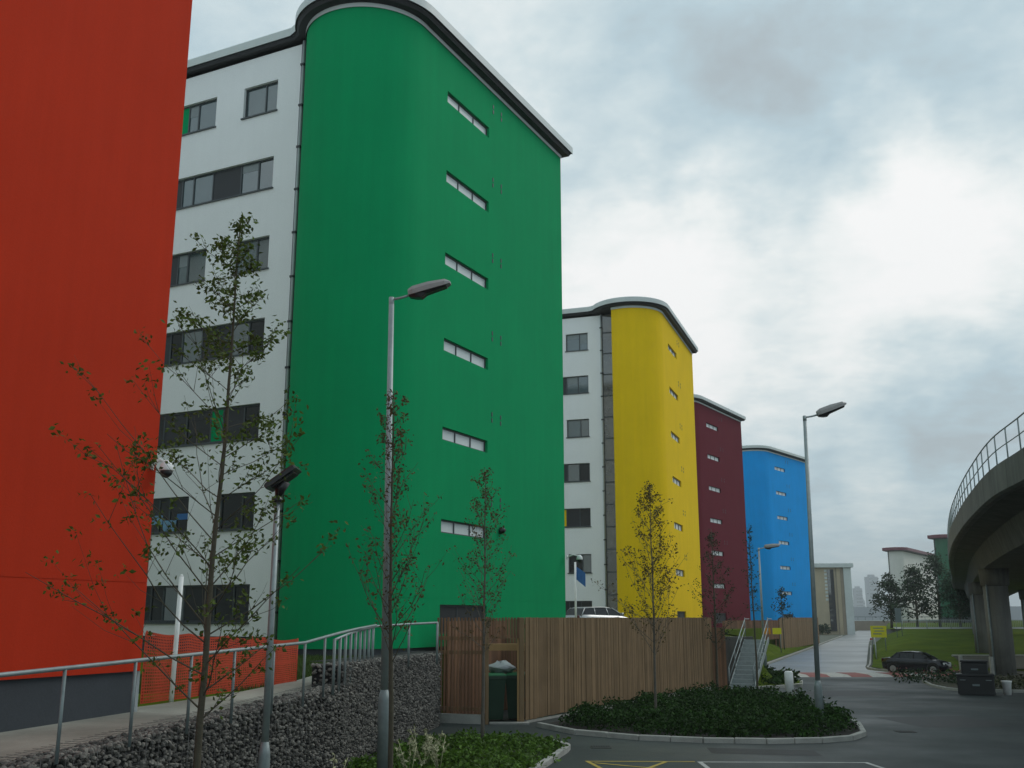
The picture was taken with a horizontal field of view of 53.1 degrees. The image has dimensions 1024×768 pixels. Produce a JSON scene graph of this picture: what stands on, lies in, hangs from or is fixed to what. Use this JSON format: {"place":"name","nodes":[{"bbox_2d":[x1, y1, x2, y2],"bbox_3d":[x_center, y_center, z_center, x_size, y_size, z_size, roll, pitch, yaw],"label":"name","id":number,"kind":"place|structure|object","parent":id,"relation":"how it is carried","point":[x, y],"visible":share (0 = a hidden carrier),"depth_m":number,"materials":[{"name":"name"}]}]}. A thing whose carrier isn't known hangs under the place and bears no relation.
{"place":"outdoors","nodes":[
{"label":"outdoors","id":0,"kind":"place"},
{"bbox_2d":[0,676,311,760],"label":"footpath","id":1,"kind":"structure","parent":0,"point":[26,740],"depth_m":15.62,"materials":[{"name":"concrete"}]},
{"bbox_2d":[140,631,298,703],"bbox_3d":[-5.636,5.612,20.230,0.072,1.480,4.128,-7,-15,30],"label":"barrier","id":2,"kind":"object","parent":1,"relation":"on","point":[279,660],"visible":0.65,"depth_m":19.86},
{"bbox_2d":[0,626,779,764],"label":"terrace ground","id":3,"kind":"structure","parent":0,"point":[750,631],"depth_m":30.67,"materials":[{"name":"grey concrete"}]},
{"bbox_2d":[0,0,191,731],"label":"apartment block","id":4,"kind":"structure","parent":3,"relation":"on","point":[92,96],"depth_m":16.70,"materials":[{"name":"paint"}]},
{"bbox_2d":[151,458,173,477],"bbox_3d":[-6.158,1.480,18.053,0.390,0.355,0.253,2,-13,-10],"label":"dome camera","id":5,"kind":"object","parent":4,"relation":"attached to","point":[166,471],"visible":0.69,"depth_m":17.98,"materials":[{"name":"white paint"}]},
{"bbox_2d":[169,574,183,701],"bbox_3d":[-6.205,4.781,18.910,0.120,2.491,0.086,0,-13,0],"label":"marker pole","id":6,"kind":"object","parent":3,"relation":"on","point":[176,633],"visible":0.83,"depth_m":18.91,"materials":[{"name":"metal"}]},
{"bbox_2d":[138,652,366,693],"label":"lawn grass","id":7,"kind":"structure","parent":3,"relation":"on","point":[308,668],"depth_m":23.58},
{"bbox_2d":[142,0,572,656],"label":"apartment block","id":8,"kind":"structure","parent":3,"relation":"on","point":[362,160],"depth_m":34.10,"materials":[{"name":"paint"}]},
{"bbox_2d":[151,497,188,534],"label":"window","id":9,"kind":"structure","parent":8,"relation":"in","point":[178,513],"depth_m":34.50,"materials":[{"name":"black glass"}]},
{"bbox_2d":[170,250,205,286],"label":"window","id":10,"kind":"structure","parent":8,"relation":"in","point":[186,268],"depth_m":36.49,"materials":[{"name":"grey glass"}]},
{"bbox_2d":[144,584,249,623],"bbox_3d":[-10.653,7.188,33.372,5.500,1.228,0.225,-6,-14,26],"label":"window","id":11,"kind":"structure","parent":8,"relation":"in","point":[160,615],"depth_m":33.32,"materials":[{"name":"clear glass"}]},
{"bbox_2d":[182,99,216,135],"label":"window","id":12,"kind":"structure","parent":8,"relation":"in","point":[200,117],"depth_m":37.77,"materials":[{"name":"grey glass"}]},
{"bbox_2d":[158,404,259,448],"bbox_3d":[-10.653,1.494,34.671,5.500,1.228,0.225,-6,-14,26],"label":"window","id":13,"kind":"structure","parent":8,"relation":"in","point":[245,411],"depth_m":34.58,"materials":[{"name":"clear glass"}]},
{"bbox_2d":[164,319,264,365],"bbox_3d":[-10.653,-1.353,35.321,5.500,1.228,0.225,-6,-14,26],"label":"window","id":14,"kind":"structure","parent":8,"relation":"in","point":[178,338],"depth_m":35.39,"materials":[{"name":"grey glass"}]},
{"bbox_2d":[176,157,273,210],"bbox_3d":[-10.653,-7.046,36.619,5.500,1.228,0.225,-6,-14,26],"label":"window","id":15,"kind":"structure","parent":8,"relation":"in","point":[257,176],"depth_m":36.46,"materials":[{"name":"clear glass"}]},
{"bbox_2d":[217,492,254,531],"bbox_3d":[-8.916,4.148,33.176,1.620,1.228,0.225,-6,-14,26],"label":"window","id":16,"kind":"structure","parent":8,"relation":"in","point":[235,501],"depth_m":33.31,"materials":[{"name":"black glass"}]},
{"bbox_2d":[230,237,268,275],"bbox_3d":[-8.916,-4.392,35.125,1.620,1.228,0.225,-6,-14,26],"label":"window","id":17,"kind":"structure","parent":8,"relation":"in","point":[264,242],"depth_m":35.14,"materials":[{"name":"grey glass"}]},
{"bbox_2d":[240,81,277,119],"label":"window","id":18,"kind":"structure","parent":8,"relation":"in","point":[261,100],"depth_m":36.52,"materials":[{"name":"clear glass"}]},
{"bbox_2d":[439,605,482,633],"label":"window","id":19,"kind":"structure","parent":8,"relation":"in","point":[451,611],"depth_m":33.26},
{"bbox_2d":[441,520,483,538],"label":"slit window","id":20,"kind":"structure","parent":8,"relation":"in","point":[450,527],"depth_m":33.91,"materials":[{"name":"white glass"}]},
{"bbox_2d":[442,428,484,451],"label":"slit window","id":21,"kind":"structure","parent":8,"relation":"in","point":[448,435],"depth_m":34.77,"materials":[{"name":"white glass"}]},
{"bbox_2d":[444,339,485,368],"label":"slit window","id":22,"kind":"structure","parent":8,"relation":"in","point":[452,348],"depth_m":35.46,"materials":[{"name":"white glass"}]},
{"bbox_2d":[445,254,485,287],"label":"slit window","id":23,"kind":"structure","parent":8,"relation":"in","point":[449,261],"depth_m":36.09,"materials":[{"name":"white glass"}]},
{"bbox_2d":[446,173,486,209],"bbox_3d":[-1.671,-6.861,36.718,0.060,0.426,3.126,-6,-14,26],"label":"slit window","id":24,"kind":"structure","parent":8,"relation":"in","point":[451,180],"depth_m":36.77,"materials":[{"name":"white glass"}]},
{"bbox_2d":[448,94,486,135],"bbox_3d":[-1.671,-9.786,37.385,0.060,0.426,3.126,-6,-14,26],"label":"slit window","id":25,"kind":"structure","parent":8,"relation":"in","point":[452,101],"depth_m":37.46,"materials":[{"name":"white glass"}]},
{"bbox_2d":[574,562,585,617],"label":"banner pole","id":26,"kind":"object","parent":3,"relation":"on","point":[579,575],"visible":0.91,"depth_m":47.65,"materials":[{"name":"metal"}]},
{"bbox_2d":[566,607,627,617],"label":"parked car","id":27,"kind":"object","parent":3,"relation":"on","point":[591,612],"visible":0.29,"depth_m":53.30,"materials":[{"name":"silver metal"}]},
{"bbox_2d":[562,296,702,617],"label":"apartment block","id":28,"kind":"structure","parent":3,"relation":"on","point":[628,412],"depth_m":66.18,"materials":[{"name":"paint"}]},
{"bbox_2d":[563,376,588,394],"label":"window","id":29,"kind":"structure","parent":28,"relation":"in","point":[578,384],"depth_m":68.00,"materials":[{"name":"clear glass"}]},
{"bbox_2d":[565,333,587,351],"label":"window","id":30,"kind":"structure","parent":28,"relation":"in","point":[574,342],"depth_m":68.60,"materials":[{"name":"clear glass"}]},
{"bbox_2d":[564,463,590,482],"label":"window","id":31,"kind":"structure","parent":28,"relation":"in","point":[580,472],"depth_m":66.68,"materials":[{"name":"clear glass"}]},
{"bbox_2d":[566,419,589,437],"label":"window","id":32,"kind":"structure","parent":28,"relation":"in","point":[579,428],"depth_m":67.30,"materials":[{"name":"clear glass"}]},
{"bbox_2d":[564,508,591,527],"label":"window","id":33,"kind":"structure","parent":28,"relation":"in","point":[580,517],"depth_m":66.02,"materials":[{"name":"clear glass"}]},
{"bbox_2d":[566,601,591,611],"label":"window","id":34,"kind":"structure","parent":28,"relation":"in","point":[569,604],"depth_m":64.83,"materials":[{"name":"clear glass"}]},
{"bbox_2d":[568,554,591,573],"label":"window","id":35,"kind":"structure","parent":28,"relation":"in","point":[585,565],"depth_m":65.31,"materials":[{"name":"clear glass"}]},
{"bbox_2d":[694,394,750,627],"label":"apartment block","id":36,"kind":"structure","parent":3,"relation":"on","point":[720,482],"depth_m":98.07,"materials":[{"name":"paint"}]},
{"bbox_2d":[393,739,560,767],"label":"front bed soil","id":37,"kind":"structure","parent":0,"point":[477,757],"depth_m":22.07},
{"bbox_2d":[25,211,348,767],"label":"birch tree","id":38,"kind":"object","parent":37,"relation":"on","point":[206,623],"visible":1,"depth_m":13.50,"materials":[{"name":"green plant"}]},
{"bbox_2d":[258,465,301,767],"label":"street lamp","id":39,"kind":"object","parent":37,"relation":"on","point":[264,750],"visible":0.82,"depth_m":15.08,"materials":[{"name":"metal"}]},
{"bbox_2d":[330,724,449,767],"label":"dry weeds","id":40,"kind":"object","parent":37,"relation":"on","point":[429,747],"visible":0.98,"depth_m":19.96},
{"bbox_2d":[346,388,450,767],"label":"birch tree","id":41,"kind":"object","parent":37,"relation":"on","point":[391,639],"visible":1,"depth_m":18.74,"materials":[{"name":"green plant"}]},
{"bbox_2d":[377,279,450,767],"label":"street lamp","id":42,"kind":"object","parent":37,"relation":"on","point":[422,291],"visible":0.91,"depth_m":19.76,"materials":[{"name":"metal"}]},
{"bbox_2d":[344,727,570,767],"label":"weed planting","id":43,"kind":"object","parent":37,"relation":"on","point":[472,746],"visible":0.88,"depth_m":21.92,"materials":[{"name":"green plant"}]},
{"bbox_2d":[450,467,516,737],"bbox_3d":[-0.702,5.402,25.326,1.653,6.733,1.790,0,-13,0],"label":"birch tree","id":44,"kind":"object","parent":37,"relation":"on","point":[485,560],"visible":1,"depth_m":25.48,"materials":[{"name":"green plant"}]},
{"bbox_2d":[188,0,1023,606],"label":"sky","id":45,"kind":"structure","parent":0,"point":[826,197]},
{"bbox_2d":[729,634,813,685],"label":"grass bank","id":46,"kind":"structure","parent":0,"point":[773,652],"depth_m":94.22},
{"bbox_2d":[722,620,778,645],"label":"slatted fence","id":47,"kind":"object","parent":46,"relation":"on","point":[736,624],"visible":0.42,"depth_m":97.51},
{"bbox_2d":[758,544,779,665],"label":"street lamp","id":48,"kind":"object","parent":46,"relation":"on","point":[768,546],"visible":0.77,"depth_m":54.89,"materials":[{"name":"metal"}]},
{"bbox_2d":[760,665,801,684],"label":"bank shrubs","id":49,"kind":"object","parent":46,"relation":"on","point":[777,677],"visible":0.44,"depth_m":51.73,"materials":[{"name":"green plant"}]},
{"bbox_2d":[770,587,792,649],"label":"birch tree","id":50,"kind":"object","parent":46,"relation":"on","point":[782,596],"visible":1,"depth_m":96.15,"materials":[{"name":"green plant"}]},
{"bbox_2d":[778,617,819,647],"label":"timber fence","id":51,"kind":"object","parent":46,"relation":"on","point":[798,632],"visible":0.77,"depth_m":114.47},
{"bbox_2d":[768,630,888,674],"bbox_3d":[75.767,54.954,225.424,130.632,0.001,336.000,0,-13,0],"label":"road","id":52,"kind":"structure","parent":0,"point":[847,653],"depth_m":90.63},
{"bbox_2d":[797,672,944,676],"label":"speed table","id":53,"kind":"object","parent":52,"relation":"on","point":[850,674],"visible":0.54,"depth_m":61.65,"materials":[{"name":"white paint"}]},
{"bbox_2d":[881,651,951,672],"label":"parked car","id":54,"kind":"object","parent":52,"relation":"on","point":[910,660],"visible":0.87,"depth_m":63.54,"materials":[{"name":"black paint"}]},
{"bbox_2d":[768,631,909,670],"bbox_3d":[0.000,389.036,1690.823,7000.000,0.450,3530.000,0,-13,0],"label":"ground","id":55,"kind":"structure","parent":0,"point":[823,638],"depth_m":152.85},
{"bbox_2d":[351,677,1023,767],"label":"asphalt yard","id":56,"kind":"structure","parent":55,"relation":"on","point":[882,743],"depth_m":25.23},
{"bbox_2d":[0,682,347,767],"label":"gabion wall","id":57,"kind":"structure","parent":56,"relation":"on","point":[310,734],"depth_m":16.31,"materials":[{"name":"stone"}]},
{"bbox_2d":[0,624,376,763],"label":"handrail","id":58,"kind":"object","parent":57,"relation":"on","point":[64,669],"visible":0.94,"depth_m":14.48,"materials":[{"name":"metal"}]},
{"bbox_2d":[309,651,441,767],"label":"gabion wall","id":59,"kind":"structure","parent":56,"relation":"on","point":[416,692],"depth_m":24.16,"materials":[{"name":"stone"}]},
{"bbox_2d":[331,622,438,694],"bbox_3d":[-3.039,6.098,23.264,0.798,1.339,7.437,-3,-13,11],"label":"ramp railing","id":60,"kind":"object","parent":59,"relation":"on","point":[344,636],"visible":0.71,"depth_m":21.82,"materials":[{"name":"metal"}]},
{"bbox_2d":[437,617,528,724],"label":"bin store","id":61,"kind":"structure","parent":56,"relation":"on","point":[462,699],"depth_m":30.23,"materials":[{"name":"wood"}]},
{"bbox_2d":[484,672,506,719],"bbox_3d":[-0.522,9.358,30.650,0.630,1.385,0.808,2,-13,-8],"label":"wheelie bin","id":62,"kind":"object","parent":56,"relation":"on","point":[497,682],"visible":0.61,"depth_m":30.37,"materials":[{"name":"green plastic"}]},
{"bbox_2d":[489,660,515,672],"bbox_3d":[-0.323,8.572,31.019,0.927,0.408,0.617,0,-13,0],"label":"refuse bag","id":63,"kind":"object","parent":62,"relation":"on","point":[502,666],"visible":0.92,"depth_m":30.85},
{"bbox_2d":[506,672,524,718],"bbox_3d":[0.142,9.425,30.943,0.630,1.385,0.808,-2,-13,7],"label":"wheelie bin","id":64,"kind":"object","parent":56,"relation":"on","point":[511,684],"visible":0.59,"depth_m":30.67,"materials":[{"name":"green plastic"}]},
{"bbox_2d":[529,740,570,767],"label":"kerb","id":65,"kind":"structure","parent":56,"relation":"on","point":[560,753],"depth_m":22.08,"materials":[{"name":"concrete"}]},
{"bbox_2d":[524,617,727,722],"bbox_3d":[5.523,10.895,39.013,1.595,3.908,20.980,-6,-14,25],"label":"timber fence","id":66,"kind":"object","parent":56,"relation":"on","point":[570,662],"visible":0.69,"depth_m":35.38,"materials":[{"name":"wood"}]},
{"bbox_2d":[586,761,694,767],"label":"yellow road marking","id":67,"kind":"object","parent":56,"relation":"on","point":[597,766],"visible":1,"depth_m":21.85,"materials":[{"name":"paint"}]},
{"bbox_2d":[537,715,866,743],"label":"kerb","id":68,"kind":"structure","parent":56,"relation":"on","point":[861,733],"depth_m":25.40,"materials":[{"name":"concrete"}]},
{"bbox_2d":[547,714,858,739],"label":"bed soil","id":69,"kind":"structure","parent":56,"relation":"on","point":[843,732],"depth_m":26.78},
{"bbox_2d":[591,481,687,708],"bbox_3d":[3.803,6.341,30.371,2.904,7.048,2.706,0,-13,0],"label":"birch tree","id":70,"kind":"object","parent":69,"relation":"on","point":[648,496],"visible":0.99,"depth_m":30.38,"materials":[{"name":"green plant"}]},
{"bbox_2d":[558,680,859,737],"bbox_3d":[7.481,10.116,32.341,8.019,0.875,15.518,-7,-14,26],"label":"shrub planting","id":71,"kind":"object","parent":69,"relation":"on","point":[748,712],"visible":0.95,"depth_m":28.00,"materials":[{"name":"green plant"}]},
{"bbox_2d":[803,402,846,726],"bbox_3d":[9.029,5.019,28.935,1.309,9.200,0.310,-1,-13,7],"label":"street lamp","id":72,"kind":"object","parent":69,"relation":"on","point":[825,411],"visible":0.92,"depth_m":28.98,"materials":[{"name":"metal"}]},
{"bbox_2d":[687,529,745,687],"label":"birch tree","id":73,"kind":"object","parent":56,"relation":"on","point":[715,609],"visible":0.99,"depth_m":44.44,"materials":[{"name":"green plant"}]},
{"bbox_2d":[725,636,752,688],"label":"retaining wall","id":74,"kind":"structure","parent":56,"relation":"on","point":[731,644],"depth_m":48.66,"materials":[{"name":"concrete"}]},
{"bbox_2d":[728,617,770,689],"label":"steel steps","id":75,"kind":"structure","parent":56,"relation":"on","point":[744,673],"depth_m":46.53,"materials":[{"name":"metal"}]},
{"bbox_2d":[741,525,760,686],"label":"birch tree","id":76,"kind":"object","parent":56,"relation":"on","point":[751,575],"visible":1,"depth_m":42.30,"materials":[{"name":"green plant"}]},
{"bbox_2d":[707,748,821,755],"bbox_3d":[5.750,8.425,23.463,2.560,0.001,0.998,-3,-13,12],"label":"tarmac patch","id":77,"kind":"object","parent":56,"relation":"on","point":[765,751],"visible":1,"depth_m":23.50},
{"bbox_2d":[784,671,793,694],"bbox_3d":[10.750,11.683,39.696,0.360,1.070,0.360,0,-13,0],"label":"bollard","id":78,"kind":"object","parent":56,"relation":"on","point":[789,682],"visible":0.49,"depth_m":39.60,"materials":[{"name":"white paint"}]},
{"bbox_2d":[698,762,882,767],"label":"road marking","id":79,"kind":"object","parent":56,"relation":"on","point":[703,765],"visible":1,"depth_m":21.71,"materials":[{"name":"white paint"}]},
{"bbox_2d":[877,716,1009,727],"bbox_3d":[12.750,9.984,30.288,2.816,0.003,3.253,1,-13,-5],"label":"tarmac patch","id":80,"kind":"object","parent":56,"relation":"on","point":[941,721],"visible":1,"depth_m":30.28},
{"bbox_2d":[922,677,1023,692],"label":"kerb","id":81,"kind":"structure","parent":56,"relation":"on","point":[956,689],"depth_m":47.26,"materials":[{"name":"concrete"}]},
{"bbox_2d":[956,660,995,695],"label":"storage box","id":82,"kind":"object","parent":56,"relation":"on","point":[974,677],"visible":1,"depth_m":42.96,"materials":[{"name":"black plastic"}]},
{"bbox_2d":[1001,680,1011,694],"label":"tub","id":83,"kind":"object","parent":56,"relation":"on","point":[1006,687],"visible":1,"depth_m":43.00,"materials":[{"name":"white paint"}]},
{"bbox_2d":[742,445,813,644],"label":"apartment block","id":84,"kind":"structure","parent":55,"relation":"on","point":[775,495],"depth_m":123.75,"materials":[{"name":"paint"}]},
{"bbox_2d":[758,636,841,688],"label":"kerb","id":85,"kind":"structure","parent":55,"relation":"on","point":[781,658],"depth_m":83.72,"materials":[{"name":"concrete"}]},
{"bbox_2d":[819,624,831,633],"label":"hedge planting","id":86,"kind":"object","parent":55,"relation":"on","point":[825,629],"visible":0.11,"depth_m":212.34,"materials":[{"name":"green plant"}]},
{"bbox_2d":[814,563,854,634],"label":"office building","id":87,"kind":"structure","parent":55,"relation":"on","point":[834,598],"depth_m":216.68,"materials":[{"name":"beige concrete"}]},
{"bbox_2d":[852,586,862,606],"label":"tower block","id":88,"kind":"structure","parent":55,"relation":"on","point":[857,597],"depth_m":2057.47,"materials":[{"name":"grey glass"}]},
{"bbox_2d":[864,575,879,606],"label":"tower block","id":89,"kind":"structure","parent":55,"relation":"on","point":[870,591],"depth_m":1963.93,"materials":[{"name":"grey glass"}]},
{"bbox_2d":[854,617,938,630],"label":"parapet wall","id":90,"kind":"structure","parent":55,"relation":"on","point":[865,624],"depth_m":280.48,"materials":[{"name":"concrete"}]},
{"bbox_2d":[882,547,938,619],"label":"apartment block","id":91,"kind":"structure","parent":55,"relation":"on","point":[899,558],"depth_m":304.98,"materials":[{"name":"paint"}]},
{"bbox_2d":[853,606,1022,620],"bbox_3d":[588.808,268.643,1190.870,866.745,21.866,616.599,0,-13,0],"label":"distant rooftops","id":92,"kind":"object","parent":55,"relation":"on","point":[861,613],"visible":0.12,"depth_m":954.66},
{"bbox_2d":[872,629,1023,670],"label":"grass rise","id":93,"kind":"object","parent":55,"relation":"on","point":[943,644],"depth_m":99.49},
{"bbox_2d":[870,626,886,653],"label":"road sign","id":94,"kind":"object","parent":93,"relation":"on","point":[878,631],"visible":0.88,"depth_m":95.22,"materials":[{"name":"metal"}]},
{"bbox_2d":[894,608,902,636],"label":"road sign","id":95,"kind":"object","parent":93,"relation":"on","point":[898,618],"visible":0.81,"depth_m":112.12,"materials":[{"name":"metal"}]},
{"bbox_2d":[902,620,1022,628],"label":"guard rail","id":96,"kind":"object","parent":93,"relation":"on","point":[947,625],"visible":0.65,"depth_m":125.83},
{"bbox_2d":[967,582,988,652],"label":"viaduct column","id":97,"kind":"structure","parent":93,"relation":"on","point":[975,591],"depth_m":87.47,"materials":[{"name":"concrete"}]},
{"bbox_2d":[1018,590,1023,627],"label":"viaduct column","id":98,"kind":"structure","parent":93,"relation":"on","point":[1021,594],"depth_m":111.30,"materials":[{"name":"concrete"}]},
{"bbox_2d":[927,534,971,622],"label":"apartment block","id":99,"kind":"structure","parent":55,"relation":"on","point":[940,541],"depth_m":274.74,"materials":[{"name":"paint"}]},
{"bbox_2d":[886,620,1022,628],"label":"verge","id":100,"kind":"structure","parent":55,"relation":"on","point":[1016,623],"depth_m":210.71,"materials":[{"name":"green plant"}]},
{"bbox_2d":[868,572,914,629],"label":"broadleaf tree","id":101,"kind":"object","parent":100,"relation":"on","point":[888,585],"visible":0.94,"depth_m":154.28,"materials":[{"name":"green plant"}]},
{"bbox_2d":[892,563,938,626],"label":"broadleaf tree","id":102,"kind":"object","parent":100,"relation":"on","point":[909,586],"visible":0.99,"depth_m":153.41,"materials":[{"name":"green plant"}]},
{"bbox_2d":[911,548,961,626],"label":"broadleaf tree","id":103,"kind":"object","parent":100,"relation":"on","point":[935,564],"visible":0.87,"depth_m":154.43,"materials":[{"name":"green plant"}]},
{"bbox_2d":[939,569,971,626],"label":"broadleaf tree","id":104,"kind":"object","parent":100,"relation":"on","point":[961,599],"visible":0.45,"depth_m":155.82,"materials":[{"name":"green plant"}]},
{"bbox_2d":[954,655,1023,668],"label":"bare earth strip","id":105,"kind":"object","parent":55,"relation":"on","point":[1019,661],"visible":0.33,"depth_m":79.69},
{"bbox_2d":[978,568,1016,674],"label":"viaduct column","id":106,"kind":"structure","parent":55,"relation":"on","point":[994,583],"depth_m":62.65,"materials":[{"name":"concrete"}]},
{"bbox_2d":[948,447,1023,602],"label":"concrete viaduct","id":107,"kind":"object","parent":106,"relation":"on","point":[986,529],"visible":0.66,"depth_m":46.93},
{"bbox_2d":[947,412,1023,538],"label":"viaduct railing","id":108,"kind":"object","parent":107,"relation":"on","point":[950,519],"visible":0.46,"depth_m":41.54,"materials":[{"name":"metal"}]},
{"bbox_2d":[926,677,1023,689],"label":"earth island","id":109,"kind":"structure","parent":0,"point":[947,684],"depth_m":52.34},
{"bbox_2d":[889,665,995,682],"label":"flower bed","id":110,"kind":"object","parent":109,"relation":"on","point":[952,675],"visible":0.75,"depth_m":54.87,"materials":[{"name":"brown plant"}]},
{"bbox_2d":[956,673,1023,689],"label":"rough grass","id":111,"kind":"structure","parent":109,"relation":"on","point":[1019,682],"depth_m":51.91,"materials":[{"name":"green plant"}]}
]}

